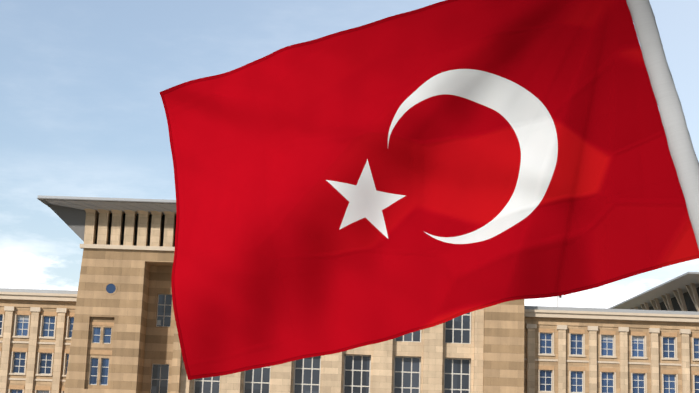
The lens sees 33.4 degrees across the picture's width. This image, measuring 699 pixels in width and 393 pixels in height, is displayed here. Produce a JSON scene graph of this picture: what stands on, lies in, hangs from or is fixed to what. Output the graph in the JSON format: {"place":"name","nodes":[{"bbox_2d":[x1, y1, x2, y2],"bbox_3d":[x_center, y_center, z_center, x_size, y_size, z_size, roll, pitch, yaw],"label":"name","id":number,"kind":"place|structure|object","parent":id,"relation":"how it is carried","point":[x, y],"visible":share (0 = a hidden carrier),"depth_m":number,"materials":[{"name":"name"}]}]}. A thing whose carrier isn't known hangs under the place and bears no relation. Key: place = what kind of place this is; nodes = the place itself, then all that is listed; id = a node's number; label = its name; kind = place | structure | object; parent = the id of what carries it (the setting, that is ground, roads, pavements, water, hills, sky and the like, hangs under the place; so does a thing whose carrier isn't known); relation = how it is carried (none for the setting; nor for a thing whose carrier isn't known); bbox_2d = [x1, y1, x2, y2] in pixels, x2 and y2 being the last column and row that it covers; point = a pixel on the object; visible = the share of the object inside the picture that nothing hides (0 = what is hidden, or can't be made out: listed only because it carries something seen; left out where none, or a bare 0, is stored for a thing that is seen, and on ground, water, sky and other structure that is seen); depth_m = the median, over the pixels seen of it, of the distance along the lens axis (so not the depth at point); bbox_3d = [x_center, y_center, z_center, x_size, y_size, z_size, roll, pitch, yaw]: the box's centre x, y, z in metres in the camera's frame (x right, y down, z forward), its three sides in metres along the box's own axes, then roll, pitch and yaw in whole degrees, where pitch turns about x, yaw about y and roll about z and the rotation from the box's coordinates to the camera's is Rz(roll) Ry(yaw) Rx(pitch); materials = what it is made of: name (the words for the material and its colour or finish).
{"place":"outdoors","nodes":[
{"label":"outdoors","id":0,"kind":"place"},
{"bbox_2d":[64,209,523,392],"bbox_3d":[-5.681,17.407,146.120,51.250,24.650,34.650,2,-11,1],"label":"building","id":1,"kind":"structure","parent":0,"point":[124,338],"depth_m":130.59,"materials":[{"name":"beige stone"}]},
{"bbox_2d":[0,288,77,392],"bbox_3d":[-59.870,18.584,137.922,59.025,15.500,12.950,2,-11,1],"label":"wing","id":2,"kind":"structure","parent":1,"relation":"attached to","point":[36,327],"depth_m":132.50,"materials":[{"name":"beige stone"}]},
{"bbox_2d":[37,195,175,240],"bbox_3d":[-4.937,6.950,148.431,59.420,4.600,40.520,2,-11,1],"label":"roof","id":3,"kind":"structure","parent":1,"relation":"attached to","point":[69,211],"depth_m":130.82,"materials":[{"name":"grey concrete"}]},
{"bbox_2d":[524,306,698,392],"bbox_3d":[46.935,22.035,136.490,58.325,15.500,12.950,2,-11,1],"label":"wing","id":4,"kind":"structure","parent":1,"relation":"attached to","point":[582,350],"depth_m":131.75,"materials":[{"name":"beige stone"}]},
{"bbox_2d":[0,0,698,308],"label":"sky","id":5,"kind":"structure","parent":0,"point":[82,111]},
{"bbox_2d":[160,0,698,379],"bbox_3d":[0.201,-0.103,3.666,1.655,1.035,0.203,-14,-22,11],"label":"flag","id":6,"kind":"object","parent":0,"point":[397,175],"visible":1,"depth_m":3.64,"materials":[{"name":"fabric"}]},
{"label":"ground","id":7,"kind":"structure","parent":0,"visible":0},
{"bbox_2d":[608,272,698,311],"bbox_3d":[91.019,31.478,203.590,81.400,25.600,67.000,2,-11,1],"label":"roof","id":8,"kind":"structure","parent":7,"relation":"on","point":[680,293],"depth_m":193.09,"materials":[{"name":"concrete"}]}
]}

